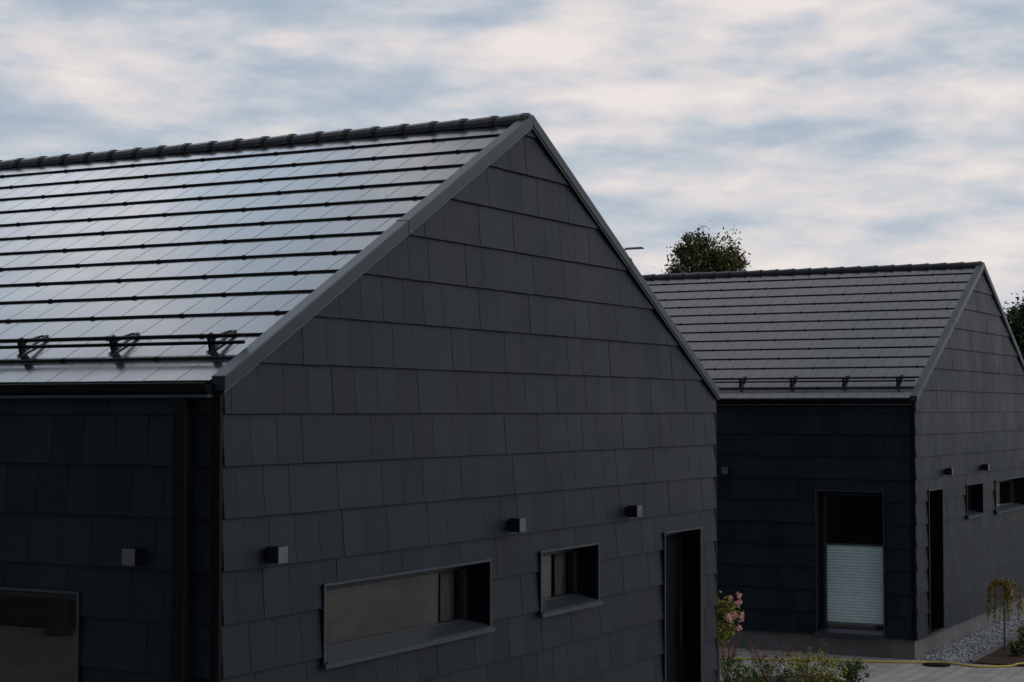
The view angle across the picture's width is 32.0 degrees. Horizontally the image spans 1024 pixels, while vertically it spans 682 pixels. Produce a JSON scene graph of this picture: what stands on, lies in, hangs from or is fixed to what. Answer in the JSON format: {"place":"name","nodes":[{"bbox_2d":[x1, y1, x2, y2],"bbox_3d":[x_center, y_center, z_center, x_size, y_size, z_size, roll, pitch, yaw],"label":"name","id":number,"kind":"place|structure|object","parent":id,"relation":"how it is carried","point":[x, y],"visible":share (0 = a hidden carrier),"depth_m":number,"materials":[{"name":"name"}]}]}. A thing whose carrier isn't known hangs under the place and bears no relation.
{"place":"outdoors","nodes":[
{"label":"outdoors","id":0,"kind":"place"},
{"bbox_2d":[0,124,511,383],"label":"roof tiles","id":1,"kind":"object","parent":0,"point":[260,284],"visible":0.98,"depth_m":13.52,"materials":[{"name":"grey tile"}]},
{"bbox_2d":[326,573,439,644],"bbox_3d":[-0.986,1.946,12.870,0.001,0.401,2.204,-1,-3,28],"label":"gable window roller screen","id":2,"kind":"object","parent":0,"point":[359,611],"visible":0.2,"depth_m":12.95,"materials":[{"name":"grey fabric"}]},
{"bbox_2d":[326,565,467,648],"bbox_3d":[-0.894,1.909,12.822,0.070,0.491,2.224,-1,-3,28],"label":"gable window frame","id":3,"kind":"object","parent":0,"point":[462,592],"visible":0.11,"depth_m":13.35,"materials":[{"name":"black metal"}]},
{"bbox_2d":[320,562,488,664],"bbox_3d":[-0.805,1.907,12.774,0.232,0.523,2.256,-1,-3,28],"label":"gable window reveal","id":4,"kind":"object","parent":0,"point":[478,592],"visible":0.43,"depth_m":13.73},
{"bbox_2d":[323,559,491,663],"bbox_3d":[-0.698,1.905,12.717,0.010,0.539,2.272,-1,-3,28],"label":"gable window rim","id":5,"kind":"object","parent":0,"point":[397,574],"visible":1,"depth_m":12.52,"materials":[{"name":"grey metal"}]},
{"bbox_2d":[323,619,494,669],"bbox_3d":[-0.768,2.149,12.745,0.216,0.085,2.300,-1,-3,28],"label":"gable window sill","id":6,"kind":"structure","parent":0,"point":[347,654],"depth_m":12.66,"materials":[{"name":"grey metal"}]},
{"bbox_2d":[440,571,453,621],"bbox_3d":[-0.495,1.944,13.722,0.020,0.471,0.220,-1,-3,28],"label":"gable window curtain","id":7,"kind":"object","parent":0,"point":[447,595],"visible":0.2,"depth_m":13.71,"materials":[{"name":"grey fabric"}]},
{"bbox_2d":[0,0,1023,313],"label":"sky","id":8,"kind":"structure","parent":0,"point":[829,133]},
{"bbox_2d":[555,553,565,595],"bbox_3d":[0.418,1.999,15.421,0.020,0.454,0.220,-1,-3,28],"label":"gable window curtain","id":9,"kind":"object","parent":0,"point":[560,573],"visible":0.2,"depth_m":15.41,"materials":[{"name":"grey fabric"}]},
{"bbox_2d":[624,247,643,249],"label":"street lamp","id":10,"kind":"object","parent":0,"point":[631,248],"visible":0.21,"depth_m":50.08,"materials":[{"name":"grey metal"}]},
{"bbox_2d":[645,267,974,398],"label":"roof tiles","id":11,"kind":"object","parent":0,"point":[892,341],"visible":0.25,"depth_m":28.07,"materials":[{"name":"grey tile"}]},
{"bbox_2d":[719,647,1023,681],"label":"pavement","id":12,"kind":"structure","parent":0,"point":[899,672],"depth_m":24.07,"materials":[{"name":"grey concrete"}]},
{"bbox_2d":[717,591,743,681],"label":"flowering rose tree","id":13,"kind":"object","parent":12,"relation":"on","point":[724,630],"visible":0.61,"depth_m":20.78,"materials":[{"name":"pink plant"}]},
{"bbox_2d":[736,674,851,681],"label":"planting bed","id":14,"kind":"object","parent":12,"relation":"on","point":[792,680],"visible":0.24,"depth_m":23.07,"materials":[{"name":"green plant"}]},
{"bbox_2d":[719,630,742,681],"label":"barberry shrub","id":15,"kind":"object","parent":14,"relation":"on","point":[732,653],"visible":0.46,"depth_m":22.20,"materials":[{"name":"red plant"}]},
{"bbox_2d":[720,652,754,681],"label":"shrub","id":16,"kind":"object","parent":14,"relation":"on","point":[736,670],"visible":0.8,"depth_m":21.88,"materials":[{"name":"green plant"}]},
{"bbox_2d":[742,653,795,681],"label":"shrub","id":17,"kind":"object","parent":14,"relation":"on","point":[789,675],"visible":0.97,"depth_m":22.05,"materials":[{"name":"green plant"}]},
{"bbox_2d":[746,638,794,678],"bbox_3d":[3.292,4.095,22.650,0.665,0.591,0.569,-1,-2,18],"label":"barberry shrub","id":18,"kind":"object","parent":14,"relation":"on","point":[764,656],"visible":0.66,"depth_m":22.72,"materials":[{"name":"red plant"}]},
{"bbox_2d":[781,639,852,681],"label":"shrub","id":19,"kind":"object","parent":14,"relation":"on","point":[818,676],"visible":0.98,"depth_m":22.44,"materials":[{"name":"green plant"}]},
{"bbox_2d":[838,657,869,681],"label":"shrub","id":20,"kind":"object","parent":14,"relation":"on","point":[859,665],"visible":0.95,"depth_m":22.76,"materials":[{"name":"green plant"}]},
{"bbox_2d":[722,658,1023,667],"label":"garden hose","id":21,"kind":"object","parent":12,"relation":"on","point":[902,662],"visible":0.58,"depth_m":24.76,"materials":[{"name":"rubber"}]},
{"bbox_2d":[922,662,950,666],"bbox_3d":[5.846,4.454,24.572,0.380,0.017,0.380,-1,-3,28],"label":"drain cover","id":22,"kind":"object","parent":12,"relation":"on","point":[934,664],"visible":1,"depth_m":24.52,"materials":[{"name":"black metal"}]},
{"bbox_2d":[929,491,930,608],"bbox_3d":[5.989,3.191,26.061,0.050,2.024,0.734,-1,-3,28],"label":"gable door frame","id":23,"kind":"object","parent":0,"point":[930,571],"visible":0.05,"depth_m":26.34,"materials":[{"name":"black metal"}]},
{"bbox_2d":[967,485,970,510],"bbox_3d":[7.082,2.497,28.147,0.070,0.474,0.994,-1,-3,28],"label":"gable window frame","id":24,"kind":"object","parent":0,"point":[969,495],"visible":0.06,"depth_m":28.53,"materials":[{"name":"black metal"}]},
{"bbox_2d":[965,483,982,517],"bbox_3d":[7.171,2.495,28.099,0.232,0.506,1.026,-1,-3,28],"label":"gable window reveal","id":25,"kind":"object","parent":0,"point":[976,497],"visible":0.41,"depth_m":28.52,"materials":[{"name":"black metal"}]},
{"bbox_2d":[967,482,983,516],"bbox_3d":[7.278,2.493,28.042,0.010,0.522,1.042,-1,-3,28],"label":"gable window rim","id":26,"kind":"object","parent":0,"point":[967,497],"visible":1,"depth_m":27.88,"materials":[{"name":"grey metal"}]},
{"bbox_2d":[967,510,984,518],"bbox_3d":[7.208,2.729,28.070,0.216,0.085,1.070,-1,-3,28],"label":"gable window sill","id":27,"kind":"structure","parent":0,"point":[973,514],"depth_m":28.13,"materials":[{"name":"grey metal"}]},
{"bbox_2d":[996,479,1014,505],"bbox_3d":[8.270,2.594,30.356,0.070,0.494,2.214,-1,-3,28],"label":"gable window frame","id":28,"kind":"object","parent":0,"point":[1013,490],"visible":0.17,"depth_m":31.27,"materials":[{"name":"black metal"}]},
{"bbox_2d":[996,480,1011,504],"bbox_3d":[8.265,2.594,30.359,0.001,0.384,2.104,-1,-3,28],"label":"gable window glass","id":29,"kind":"object","parent":28,"relation":"in","point":[1003,492],"visible":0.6,"depth_m":30.73,"materials":[{"name":"black glass"}]},
{"bbox_2d":[994,477,1023,512],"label":"gable window reveal","id":30,"kind":"object","parent":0,"point":[1019,490],"visible":0.3,"depth_m":31.27,"materials":[{"name":"black metal"}]},
{"bbox_2d":[995,476,1023,511],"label":"gable window rim","id":31,"kind":"object","parent":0,"point":[1005,479],"visible":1,"depth_m":29.67,"materials":[{"name":"grey metal"}]},
{"bbox_2d":[996,503,1023,513],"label":"gable window sill","id":32,"kind":"structure","parent":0,"point":[1005,508],"depth_m":30.30,"materials":[{"name":"grey metal"}]},
{"bbox_3d":[3.167,1.914,26.406,0.100,0.104,0.090,-1,-3,28],"label":"side wall lamp body","id":33,"kind":"object","parent":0,"visible":0},
{"bbox_2d":[722,467,727,473],"bbox_3d":[3.144,1.912,26.363,0.098,0.102,0.007,-1,-3,28],"label":"side wall lamp face","id":34,"kind":"object","parent":33,"relation":"attached to","point":[724,470],"visible":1,"depth_m":26.36},
{"label":"ground","id":35,"kind":"structure","parent":0,"visible":0},
{"bbox_2d":[654,220,750,273],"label":"birch tree","id":36,"kind":"object","parent":35,"relation":"on","point":[696,254],"visible":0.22,"depth_m":69.85,"materials":[{"name":"green plant"}]},
{"bbox_2d":[719,597,1023,659],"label":"foundation","id":37,"kind":"object","parent":35,"relation":"on","point":[880,648],"visible":0.17,"depth_m":25.91,"materials":[{"name":"concrete"}]},
{"bbox_2d":[826,495,882,629],"bbox_3d":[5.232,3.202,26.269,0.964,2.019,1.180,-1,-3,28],"label":"window","id":38,"kind":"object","parent":37,"relation":"on","point":[854,519],"visible":0.28,"depth_m":26.85,"materials":[{"name":"glass"}]},
{"bbox_2d":[910,404,916,640],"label":"corner trims","id":39,"kind":"object","parent":37,"relation":"on","point":[913,521],"visible":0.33,"depth_m":25.11,"materials":[{"name":"black metal"}]},
{"bbox_3d":[0.964,0.031,32.316,14.960,2.230,8.070,-1,-3,28],"label":"roof","id":40,"kind":"object","parent":39,"relation":"on","visible":0},
{"bbox_2d":[663,274,952,388],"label":"tile clips","id":41,"kind":"object","parent":40,"relation":"on","point":[805,329],"visible":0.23,"depth_m":28.23,"materials":[{"name":"black metal"}]},
{"bbox_2d":[642,261,981,279],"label":"ridge caps","id":42,"kind":"object","parent":40,"relation":"on","point":[820,270],"visible":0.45,"depth_m":30.05,"materials":[{"name":"tile"}]},
{"bbox_2d":[715,399,911,403],"bbox_3d":[-0.972,0.983,28.671,14.952,0.068,0.102,-1,-3,28],"label":"gutter","id":43,"kind":"object","parent":40,"relation":"attached to","point":[796,401],"visible":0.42,"depth_m":25.80,"materials":[{"name":"black metal"}]},
{"bbox_2d":[712,375,914,385],"bbox_3d":[-0.716,0.694,29.127,14.830,0.155,0.280,-1,-3,28],"label":"snow guard","id":44,"kind":"object","parent":40,"relation":"on","point":[844,380],"visible":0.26,"depth_m":26.20,"materials":[{"name":"black metal"}]},
{"bbox_2d":[874,402,913,403],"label":"fascia","id":45,"kind":"structure","parent":40,"relation":"attached to","point":[895,403],"depth_m":25.29,"materials":[{"name":"black metal"}]},
{"bbox_2d":[716,404,910,404],"bbox_3d":[-0.963,1.032,28.685,14.940,0.020,0.062,-1,-3,28],"label":"eave drip edge","id":46,"kind":"object","parent":45,"relation":"attached to","point":[813,404],"visible":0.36,"depth_m":25.79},
{"bbox_2d":[910,262,1023,401],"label":"rake flashing","id":47,"kind":"object","parent":40,"relation":"attached to","point":[941,343],"visible":0.42,"depth_m":27.20,"materials":[{"name":"grey metal"}]},
{"bbox_2d":[916,269,1023,402],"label":"rake drip edge","id":48,"kind":"object","parent":40,"relation":"attached to","point":[1002,316],"visible":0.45,"depth_m":29.17,"materials":[{"name":"grey metal"}]},
{"bbox_3d":[-0.916,2.691,28.708,14.940,3.303,0.059,-1,-3,28],"label":"side wall backing","id":49,"kind":"object","parent":37,"relation":"on","visible":0},
{"bbox_2d":[716,405,911,639],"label":"side wall slates","id":50,"kind":"object","parent":49,"relation":"attached to","point":[766,557],"visible":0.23,"depth_m":25.95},
{"bbox_2d":[817,491,884,630],"bbox_3d":[4.888,3.177,25.630,0.996,2.051,0.232,-1,-3,28],"label":"side window reveal","id":51,"kind":"object","parent":49,"relation":"attached to","point":[819,576],"visible":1,"depth_m":25.82,"materials":[{"name":"black metal"}]},
{"bbox_2d":[815,490,884,635],"bbox_3d":[4.831,3.172,25.523,1.012,2.067,0.010,-1,-3,28],"label":"side window rim","id":52,"kind":"object","parent":51,"relation":"attached to","point":[883,550],"visible":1,"depth_m":25.55,"materials":[{"name":"black metal"}]},
{"bbox_2d":[815,627,885,638],"bbox_3d":[4.868,4.181,25.553,1.040,0.085,0.216,-1,-3,28],"label":"side window sill","id":53,"kind":"structure","parent":51,"relation":"attached to","point":[850,633],"depth_m":25.52,"materials":[{"name":"grey metal"}]},
{"bbox_2d":[821,491,882,630],"bbox_3d":[4.936,3.180,25.718,0.964,2.019,0.070,-1,-3,28],"label":"side window frame","id":54,"kind":"object","parent":51,"relation":"attached to","point":[824,558],"visible":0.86,"depth_m":25.89,"materials":[{"name":"paint"}]},
{"bbox_2d":[826,543,882,626],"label":"side window blind rails","id":55,"kind":"object","parent":54,"relation":"attached to","point":[853,623],"visible":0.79,"depth_m":25.72,"materials":[{"name":"grey metal"}]},
{"bbox_2d":[827,544,882,624],"bbox_3d":[4.951,3.510,25.734,0.844,1.122,0.030,-1,-3,28],"label":"side window pleated blind","id":56,"kind":"object","parent":55,"relation":"attached to","point":[854,583],"visible":0.84,"depth_m":25.74,"materials":[{"name":"fabric"}]},
{"bbox_2d":[916,611,1023,662],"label":"gravel","id":57,"kind":"structure","parent":35,"relation":"on","point":[966,649],"depth_m":26.70,"materials":[{"name":"grey gravel"}]},
{"bbox_2d":[969,636,1019,663],"bbox_3d":[9.926,4.755,31.369,0.046,0.150,15.050,-1,-3,28],"label":"garden edging","id":58,"kind":"object","parent":35,"relation":"on","point":[972,660],"visible":0.4,"depth_m":25.71,"materials":[{"name":"concrete"}]},
{"bbox_2d":[973,639,1023,666],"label":"soil bed","id":59,"kind":"object","parent":35,"relation":"on","point":[1000,656],"visible":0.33,"depth_m":25.10,"materials":[{"name":"brown soil"}]},
{"bbox_2d":[986,578,1022,651],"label":"weeping tree","id":60,"kind":"object","parent":59,"relation":"on","point":[1007,597],"visible":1,"depth_m":25.78,"materials":[{"name":"green plant"}]},
{"bbox_2d":[1009,640,1023,655],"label":"shrub","id":61,"kind":"object","parent":59,"relation":"on","point":[1016,648],"visible":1,"depth_m":25.33,"materials":[{"name":"green plant"}]},
{"bbox_2d":[1015,620,1023,637],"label":"shrub","id":62,"kind":"object","parent":59,"relation":"on","point":[1019,630],"visible":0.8,"depth_m":26.70,"materials":[{"name":"green plant"}]},
{"bbox_2d":[1019,632,1023,644],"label":"shrub","id":63,"kind":"object","parent":59,"relation":"on","point":[1021,638],"visible":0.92,"depth_m":26.07,"materials":[{"name":"green plant"}]},
{"bbox_2d":[1003,291,1023,359],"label":"deciduous tree","id":64,"kind":"object","parent":35,"relation":"on","point":[1015,316],"visible":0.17,"depth_m":79.68,"materials":[{"name":"green plant"}]},
{"bbox_3d":[-6.479,4.211,17.796,14.940,0.576,7.950,-1,-3,28],"label":"foundation","id":65,"kind":"object","parent":35,"relation":"on","visible":0},
{"bbox_2d":[0,595,75,681],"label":"window","id":66,"kind":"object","parent":65,"relation":"on","point":[37,639],"depth_m":13.34,"materials":[{"name":"black glass"}]},
{"bbox_2d":[221,179,685,464],"bbox_3d":[0.101,1.015,14.384,0.059,5.532,8.010,-1,-3,28],"label":"gable backing","id":67,"kind":"object","parent":65,"relation":"on","point":[432,369],"visible":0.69,"depth_m":12.34,"materials":[{"name":"black"}]},
{"bbox_2d":[326,570,456,618],"bbox_3d":[-1.444,1.921,13.117,1.180,0.491,2.224,-1,-3,28],"label":"window frame","id":68,"kind":"object","parent":67,"relation":"attached to","point":[455,594],"depth_m":13.84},
{"bbox_2d":[210,394,717,681],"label":"corner trims","id":69,"kind":"object","parent":67,"relation":"attached to","point":[216,541],"visible":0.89,"depth_m":10.81,"materials":[{"name":"black metal"}]},
{"bbox_3d":[-6.479,-0.529,17.981,14.960,2.230,8.070,-1,-3,28],"label":"roof","id":70,"kind":"object","parent":69,"relation":"on","visible":0},
{"bbox_2d":[0,382,214,394],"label":"gutter","id":71,"kind":"object","parent":70,"relation":"attached to","point":[120,388],"visible":1,"depth_m":11.13,"materials":[{"name":"black metal"}]},
{"bbox_2d":[0,330,244,355],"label":"snow guard","id":72,"kind":"object","parent":70,"relation":"on","point":[114,345],"visible":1,"depth_m":11.66,"materials":[{"name":"black metal"}]},
{"bbox_2d":[56,391,220,394],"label":"fascia","id":73,"kind":"structure","parent":70,"relation":"attached to","point":[216,392],"depth_m":11.18,"materials":[{"name":"black metal"}]},
{"bbox_2d":[0,394,213,398],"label":"eave drip edge","id":74,"kind":"object","parent":73,"relation":"attached to","point":[115,396],"visible":1,"depth_m":11.14,"materials":[{"name":"black metal"}]},
{"bbox_2d":[0,138,458,361],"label":"tile clips","id":75,"kind":"object","parent":70,"relation":"on","point":[223,241],"visible":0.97,"depth_m":13.72,"materials":[{"name":"black metal"}]},
{"bbox_2d":[0,113,530,167],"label":"ridge caps","id":76,"kind":"object","parent":70,"relation":"on","point":[430,126],"visible":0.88,"depth_m":15.58,"materials":[{"name":"tile"}]},
{"bbox_2d":[212,115,718,398],"bbox_3d":[-6.479,-0.555,17.982,15.104,2.273,8.082,-1,-3,28],"label":"rake flashing","id":77,"kind":"object","parent":70,"relation":"attached to","point":[249,357],"visible":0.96,"depth_m":12.80,"materials":[{"name":"grey metal"}]},
{"bbox_2d":[223,126,718,400],"bbox_3d":[-6.479,-0.501,17.980,15.088,2.200,8.076,-1,-3,28],"label":"rake drip edge","id":78,"kind":"object","parent":70,"relation":"attached to","point":[404,237],"visible":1,"depth_m":14.31,"materials":[{"name":"grey metal"}]},
{"bbox_2d":[222,129,716,681],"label":"gable slates","id":79,"kind":"object","parent":67,"relation":"attached to","point":[556,449],"visible":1,"depth_m":13.72,"materials":[{"name":"grey stone"}]},
{"bbox_2d":[266,546,283,563],"bbox_3d":[-1.475,1.338,11.180,0.090,0.104,0.100,-1,-3,28],"label":"gable wall lamp body","id":80,"kind":"object","parent":79,"relation":"attached to","point":[272,554],"visible":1,"depth_m":11.14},
{"bbox_2d":[278,546,287,563],"bbox_3d":[-1.432,1.337,11.157,0.007,0.102,0.098,-1,-3,28],"label":"gable wall lamp face","id":81,"kind":"object","parent":80,"relation":"attached to","point":[282,554],"visible":1,"depth_m":11.15},
{"bbox_2d":[509,518,520,531],"bbox_3d":[0.039,1.441,13.997,0.090,0.104,0.100,-1,-3,28],"label":"gable wall lamp body","id":82,"kind":"object","parent":79,"relation":"attached to","point":[513,524],"visible":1,"depth_m":13.95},
{"bbox_2d":[519,518,525,531],"bbox_3d":[0.082,1.440,13.974,0.007,0.102,0.098,-1,-3,28],"label":"gable wall lamp face","id":83,"kind":"object","parent":82,"relation":"attached to","point":[522,524],"visible":1,"depth_m":13.97},
{"bbox_2d":[628,505,637,516],"bbox_3d":[1.095,1.520,15.960,0.090,0.104,0.100,-1,-3,28],"label":"gable wall lamp body","id":84,"kind":"object","parent":79,"relation":"attached to","point":[632,510],"visible":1,"depth_m":15.91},
{"bbox_2d":[637,505,641,516],"bbox_3d":[1.137,1.519,15.937,0.007,0.102,0.098,-1,-3,28],"label":"gable wall lamp face","id":85,"kind":"object","parent":84,"relation":"attached to","point":[639,510],"visible":1,"depth_m":15.93},
{"bbox_2d":[396,218,631,270],"bbox_3d":[0.128,-0.755,14.439,0.108,0.114,3.845,-1,-3,28],"label":"rake joint","id":86,"kind":"object","parent":67,"relation":"attached to","point":[408,219],"visible":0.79,"depth_m":12.75,"materials":[{"name":"grey metal"}]},
{"bbox_2d":[547,552,568,593],"bbox_3d":[-0.254,1.996,15.332,1.180,0.474,1.054,-1,-3,28],"label":"window frame","id":87,"kind":"object","parent":67,"relation":"attached to","point":[567,572],"depth_m":15.53,"materials":[{"name":"black metal"}]},
{"bbox_2d":[537,545,597,614],"bbox_3d":[0.385,1.982,14.989,0.232,0.506,1.086,-1,-3,28],"label":"gable window reveal","id":88,"kind":"object","parent":67,"relation":"attached to","point":[588,571],"visible":0.41,"depth_m":15.43,"materials":[{"name":"black metal"}]},
{"bbox_2d":[542,548,577,600],"bbox_3d":[0.296,1.984,15.036,0.070,0.474,1.054,-1,-3,28],"label":"gable window frame","id":89,"kind":"object","parent":88,"relation":"attached to","point":[573,571],"visible":0.15,"depth_m":15.44,"materials":[{"name":"black metal"}]},
{"bbox_2d":[542,554,554,597],"bbox_3d":[0.204,2.021,15.085,0.001,0.384,1.034,-1,-3,28],"label":"gable window roller screen","id":90,"kind":"object","parent":89,"relation":"attached to","point":[548,575],"visible":0.2,"depth_m":15.29,"materials":[{"name":"grey fabric"}]},
{"bbox_2d":[540,542,599,613],"bbox_3d":[0.492,1.980,14.931,0.010,0.522,1.102,-1,-3,28],"label":"gable window rim","id":91,"kind":"object","parent":67,"relation":"attached to","point":[569,547],"visible":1,"depth_m":14.88,"materials":[{"name":"grey metal"}]},
{"bbox_2d":[540,594,602,617],"bbox_3d":[0.422,2.216,14.960,0.216,0.085,1.130,-1,-3,28],"label":"gable window sill","id":92,"kind":"structure","parent":67,"relation":"attached to","point":[561,605],"depth_m":14.97,"materials":[{"name":"grey metal"}]},
{"bbox_2d":[662,529,700,681],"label":"gable door reveal","id":93,"kind":"object","parent":67,"relation":"attached to","point":[691,602],"visible":0.44,"depth_m":17.46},
{"bbox_2d":[666,532,682,681],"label":"gable door frame","id":94,"kind":"object","parent":93,"relation":"attached to","point":[680,604],"visible":0.19,"depth_m":17.48,"materials":[{"name":"black metal"}]},
{"bbox_2d":[666,534,678,681],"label":"gable door leaf","id":95,"kind":"object","parent":94,"relation":"attached to","point":[672,599],"visible":0.38,"depth_m":17.32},
{"bbox_2d":[664,527,701,681],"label":"gable door rim","id":96,"kind":"object","parent":67,"relation":"attached to","point":[674,531],"visible":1,"depth_m":17.04,"materials":[{"name":"grey metal"}]},
{"bbox_3d":[-8.360,2.130,14.373,14.940,3.303,0.059,-1,-3,28],"label":"side wall backing","id":97,"kind":"object","parent":65,"relation":"on","visible":0},
{"bbox_2d":[2,590,80,681],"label":"side window reveal","id":98,"kind":"object","parent":97,"relation":"attached to","point":[79,620],"visible":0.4,"depth_m":11.31,"materials":[{"name":"black metal"}]},
{"bbox_2d":[0,590,75,599],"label":"side window frame","id":99,"kind":"object","parent":98,"relation":"attached to","point":[40,595],"depth_m":11.70,"materials":[{"name":"paint"}]},
{"bbox_2d":[0,587,79,681],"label":"side window rim","id":100,"kind":"object","parent":98,"relation":"attached to","point":[77,614],"visible":1,"depth_m":11.30,"materials":[{"name":"black metal"}]},
{"bbox_2d":[0,398,210,681],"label":"side wall slates","id":101,"kind":"object","parent":97,"relation":"attached to","point":[85,491],"visible":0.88,"depth_m":11.23,"materials":[{"name":"black stone"}]},
{"bbox_3d":[-2.311,1.334,11.082,0.070,0.070,0.025,-1,-3,28],"label":"side wall lamp mount","id":102,"kind":"object","parent":101,"relation":"attached to","visible":0},
{"bbox_2d":[123,547,144,565],"bbox_3d":[-2.338,1.332,11.031,0.100,0.104,0.090,-1,-3,28],"label":"side wall lamp body","id":103,"kind":"object","parent":102,"relation":"attached to","point":[139,556],"visible":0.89,"depth_m":11.00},
{"bbox_2d":[122,548,134,565],"bbox_3d":[-2.361,1.331,10.988,0.098,0.102,0.007,-1,-3,28],"label":"side wall lamp face","id":104,"kind":"object","parent":103,"relation":"attached to","point":[128,557],"visible":1,"depth_m":10.98},
{"bbox_2d":[170,398,193,681],"bbox_3d":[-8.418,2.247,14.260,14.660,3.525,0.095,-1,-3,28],"label":"downpipe","id":105,"kind":"object","parent":97,"relation":"attached to","point":[182,532],"visible":1,"depth_m":10.82,"materials":[{"name":"black metal"}]},
{"bbox_3d":[7.545,1.576,28.718,0.059,5.532,8.010,-1,-3,28],"label":"gable backing","id":106,"kind":"object","parent":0,"visible":0},
{"bbox_2d":[927,489,943,633],"bbox_3d":[6.069,3.189,26.018,0.232,2.056,0.766,-1,-3,28],"label":"gable door reveal","id":107,"kind":"object","parent":106,"relation":"attached to","point":[936,543],"visible":0.45,"depth_m":26.32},
{"bbox_2d":[928,488,944,634],"bbox_3d":[6.176,3.187,25.961,0.010,2.072,0.782,-1,-3,28],"label":"gable door rim","id":108,"kind":"object","parent":107,"relation":"attached to","point":[929,561],"visible":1,"depth_m":25.82,"materials":[{"name":"black metal"}]},
{"bbox_2d":[914,270,1023,639],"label":"gable slates","id":109,"kind":"object","parent":106,"relation":"attached to","point":[963,414],"visible":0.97,"depth_m":28.02,"materials":[{"name":"grey stone"}]},
{"bbox_2d":[946,468,951,474],"bbox_3d":[6.489,1.937,26.483,0.090,0.104,0.100,-1,-3,28],"label":"gable wall lamp body","id":110,"kind":"object","parent":109,"relation":"attached to","point":[948,471],"visible":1,"depth_m":26.43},
{"bbox_2d":[982,464,987,470],"bbox_3d":[7.554,2.014,28.463,0.090,0.104,0.100,-1,-3,28],"label":"gable wall lamp body","id":111,"kind":"object","parent":109,"relation":"attached to","point":[984,467],"visible":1,"depth_m":28.42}
]}

